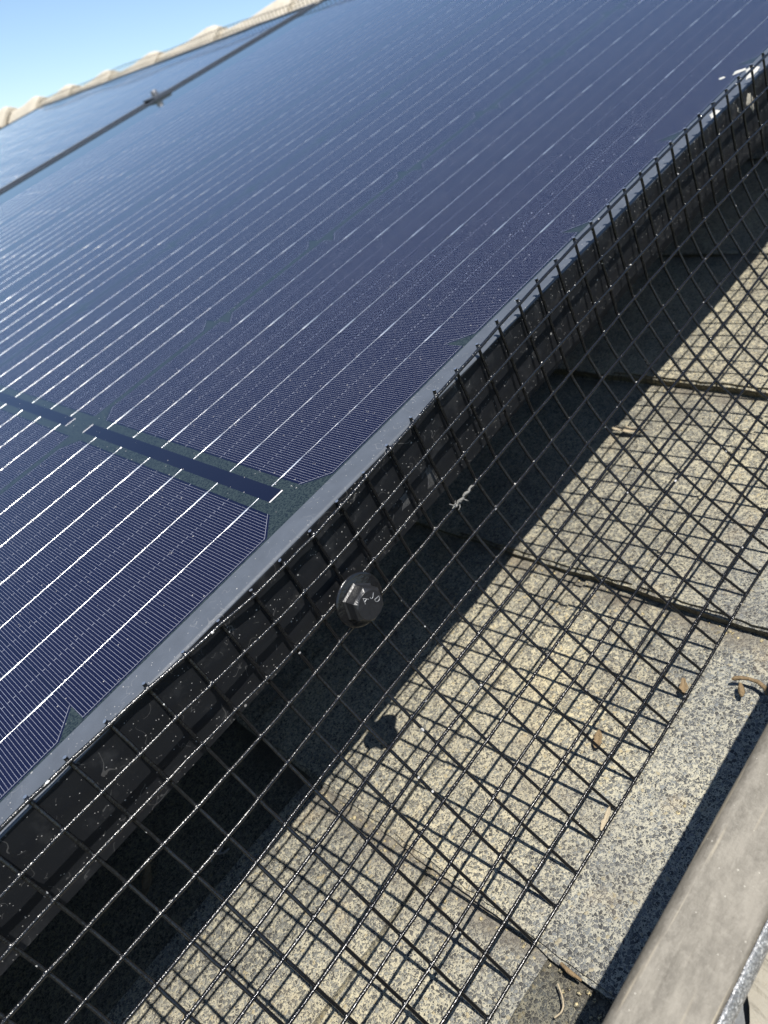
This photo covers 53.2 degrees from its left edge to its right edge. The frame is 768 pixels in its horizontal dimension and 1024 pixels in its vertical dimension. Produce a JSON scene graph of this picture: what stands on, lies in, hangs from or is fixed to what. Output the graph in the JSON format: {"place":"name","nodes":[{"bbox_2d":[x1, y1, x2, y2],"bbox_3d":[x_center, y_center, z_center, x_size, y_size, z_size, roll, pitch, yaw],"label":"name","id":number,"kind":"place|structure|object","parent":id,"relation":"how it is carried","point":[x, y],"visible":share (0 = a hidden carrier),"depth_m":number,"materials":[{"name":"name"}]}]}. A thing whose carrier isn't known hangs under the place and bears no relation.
{"place":"outdoors","nodes":[
{"label":"outdoors","id":0,"kind":"place"},
{"bbox_2d":[0,0,275,109],"label":"sky","id":1,"kind":"structure","parent":0,"point":[46,46],"materials":[{"name":"blue"}]},
{"bbox_2d":[141,863,151,895],"bbox_3d":[-0.097,0.150,0.311,0.013,0.002,0.010,18,57,44],"label":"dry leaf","id":2,"kind":"object","parent":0,"point":[146,879],"visible":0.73,"depth_m":0.31,"materials":[{"name":"black plant"}]},
{"bbox_2d":[0,0,767,1023],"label":"shingle roof","id":3,"kind":"structure","parent":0,"point":[612,908],"depth_m":0.31,"materials":[{"name":"grey stone"}]},
{"bbox_2d":[0,106,17,126],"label":"ridge cap","id":4,"kind":"object","parent":3,"relation":"on","point":[5,112],"visible":0.61,"depth_m":2.92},
{"bbox_2d":[6,96,47,124],"bbox_3d":[-1.325,-1.488,2.845,0.339,0.067,0.130,18,56,44],"label":"ridge cap","id":5,"kind":"object","parent":3,"relation":"on","point":[32,104],"visible":0.52,"depth_m":2.77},
{"bbox_2d":[43,84,81,103],"bbox_3d":[-1.125,-1.419,2.645,0.340,0.067,0.130,20,57,45],"label":"ridge cap","id":6,"kind":"object","parent":3,"relation":"on","point":[68,86],"visible":0.32,"depth_m":2.53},
{"bbox_2d":[77,70,118,89],"bbox_3d":[-0.928,-1.353,2.449,0.339,0.067,0.130,19,56,44],"label":"ridge cap","id":7,"kind":"object","parent":3,"relation":"on","point":[104,77],"visible":0.21,"depth_m":2.34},
{"bbox_2d":[119,51,164,73],"bbox_3d":[-0.726,-1.286,2.243,0.339,0.067,0.130,18,56,44],"label":"ridge cap","id":8,"kind":"object","parent":3,"relation":"on","point":[153,53],"visible":0.23,"depth_m":2.14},
{"bbox_2d":[0,2,314,191],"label":"solar panel","id":9,"kind":"object","parent":3,"relation":"attached to","point":[36,139],"visible":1,"depth_m":1.56,"materials":[{"name":"blue glass"}]},
{"bbox_2d":[39,0,320,105],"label":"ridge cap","id":10,"kind":"object","parent":3,"relation":"on","point":[171,50],"visible":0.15,"depth_m":1.87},
{"bbox_2d":[160,25,227,57],"bbox_3d":[-0.510,-1.217,2.021,0.340,0.067,0.130,19,57,44],"label":"ridge cap","id":11,"kind":"object","parent":3,"relation":"on","point":[209,29],"visible":0.31,"depth_m":1.92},
{"bbox_2d":[209,843,228,861],"bbox_3d":[-0.067,0.137,0.309,0.007,0.002,0.008,18,56,44],"label":"fluff tuft","id":12,"kind":"object","parent":3,"relation":"on","point":[220,850],"visible":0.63,"depth_m":0.31,"materials":[{"name":"grey"}]},
{"bbox_2d":[220,0,296,37],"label":"ridge cap","id":13,"kind":"object","parent":3,"relation":"on","point":[276,4],"visible":0.27,"depth_m":1.73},
{"bbox_2d":[291,0,319,10],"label":"ridge cap","id":14,"kind":"object","parent":3,"relation":"on","point":[305,3],"visible":0.1,"depth_m":1.66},
{"bbox_2d":[0,0,767,975],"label":"solar panel","id":15,"kind":"object","parent":3,"relation":"attached to","point":[258,296],"visible":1,"depth_m":0.35,"materials":[{"name":"blue glass"}]},
{"bbox_2d":[143,89,169,102],"bbox_3d":[-0.383,-0.699,1.310,0.040,0.042,0.034,18,56,44],"label":"panel clamp","id":16,"kind":"object","parent":15,"relation":"attached to","point":[155,94],"visible":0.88,"depth_m":1.29,"materials":[{"name":"silver metal"}]},
{"bbox_2d":[400,492,409,509],"bbox_3d":[0.007,-0.004,0.257,0.001,0.005,0.005,18,57,44],"label":"dust scuff","id":17,"kind":"object","parent":15,"relation":"attached to","point":[405,500],"visible":1,"depth_m":0.26,"materials":[{"name":"grey"}]},
{"bbox_2d":[425,467,436,488],"bbox_3d":[0.016,-0.012,0.263,0.001,0.008,0.006,18,56,44],"label":"dust scuff","id":18,"kind":"object","parent":15,"relation":"attached to","point":[432,477],"visible":1,"depth_m":0.26,"materials":[{"name":"grey"}]},
{"bbox_2d":[710,110,719,117],"bbox_3d":[0.147,-0.178,0.343,0.004,0.002,0.009,18,47,44],"label":"bird dropping","id":19,"kind":"object","parent":15,"relation":"on","point":[716,111],"visible":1,"depth_m":0.34,"materials":[{"name":"white"}]},
{"bbox_2d":[733,68,745,74],"bbox_3d":[0.173,-0.214,0.372,0.006,0.001,0.007,18,60,44],"label":"bird dropping","id":20,"kind":"object","parent":15,"relation":"on","point":[738,71],"visible":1,"depth_m":0.37,"materials":[{"name":"white"}]},
{"bbox_2d":[746,93,753,112],"bbox_3d":[0.171,-0.191,0.358,0.009,0.009,0.001,-30,33,-35],"label":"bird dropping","id":21,"kind":"object","parent":15,"relation":"attached to","point":[749,99],"visible":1,"depth_m":0.36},
{"bbox_2d":[746,66,759,79],"bbox_3d":[0.173,-0.208,0.363,0.007,0.002,0.018,18,60,44],"label":"bird dropping","id":22,"kind":"object","parent":15,"relation":"on","point":[755,70],"visible":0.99,"depth_m":0.36,"materials":[{"name":"white"}]},
{"bbox_2d":[0,52,767,1023],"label":"wire mesh","id":23,"kind":"object","parent":3,"relation":"on","point":[46,972],"visible":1,"depth_m":0.26,"materials":[{"name":"metal"}]},
{"bbox_2d":[335,571,383,627],"bbox_3d":[-0.029,0.027,0.275,0.018,0.027,0.090,-47,32,-24],"label":"fastener","id":24,"kind":"object","parent":23,"relation":"attached to","point":[359,603],"visible":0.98,"depth_m":0.24,"materials":[{"name":"black plastic"}]},
{"bbox_2d":[449,485,473,508],"bbox_3d":[0.028,-0.005,0.269,0.002,0.006,0.014,18,56,44],"label":"lichen fibre","id":25,"kind":"object","parent":23,"relation":"on","point":[460,500],"visible":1,"depth_m":0.27,"materials":[{"name":"grey plant"}]},
{"bbox_2d":[194,277,767,1021],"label":"loose grit","id":26,"kind":"object","parent":3,"relation":"on","point":[576,1005],"visible":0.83,"depth_m":0.27,"materials":[{"name":"grey gravel"}]},
{"bbox_2d":[554,983,563,1017],"bbox_3d":[0.051,0.144,0.226,0.005,0.001,0.008,18,56,44],"label":"pine needle","id":27,"kind":"object","parent":3,"relation":"on","point":[559,1013],"visible":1,"depth_m":0.23,"materials":[{"name":"beige plant"}]},
{"bbox_2d":[560,962,581,980],"bbox_3d":[0.056,0.138,0.230,0.008,0.002,0.002,18,57,44],"label":"bark sliver","id":28,"kind":"object","parent":3,"relation":"on","point":[569,971],"visible":1,"depth_m":0.23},
{"bbox_2d":[593,729,602,747],"bbox_3d":[0.079,0.084,0.282,0.004,0.002,0.007,18,56,44],"label":"dry leaf","id":29,"kind":"object","parent":3,"relation":"on","point":[597,736],"visible":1,"depth_m":0.28,"materials":[{"name":"beige plant"}]},
{"bbox_2d":[600,806,610,830],"bbox_3d":[0.075,0.104,0.260,0.003,0.001,0.009,18,57,44],"label":"seed husk","id":30,"kind":"object","parent":3,"relation":"on","point":[606,817],"visible":1,"depth_m":0.26,"materials":[{"name":"beige plant"}]},
{"bbox_2d":[611,426,647,431],"bbox_3d":[0.128,-0.043,0.401,0.020,0.002,0.005,18,55,44],"label":"dry leaf","id":31,"kind":"object","parent":3,"relation":"on","point":[626,429],"visible":0.82,"depth_m":0.40,"materials":[{"name":"beige plant"}]},
{"bbox_2d":[679,677,688,692],"bbox_3d":[0.111,0.064,0.284,0.004,0.002,0.006,18,57,44],"label":"dry leaf","id":32,"kind":"object","parent":3,"relation":"on","point":[683,686],"visible":1,"depth_m":0.28,"materials":[{"name":"beige plant"}]},
{"bbox_2d":[602,723,767,1023],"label":"gutter","id":33,"kind":"object","parent":3,"relation":"attached to","point":[701,956],"visible":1,"depth_m":0.16,"materials":[{"name":"metal"}]},
{"bbox_2d":[731,676,767,696],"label":"twig","id":34,"kind":"object","parent":3,"relation":"on","point":[741,689],"visible":1,"depth_m":0.27,"materials":[{"name":"brown wood"}]},
{"bbox_2d":[734,953,767,1023],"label":"trim board","id":35,"kind":"object","parent":3,"relation":"attached to","point":[754,1009],"depth_m":0.18,"materials":[{"name":"grey wood"}]}
]}

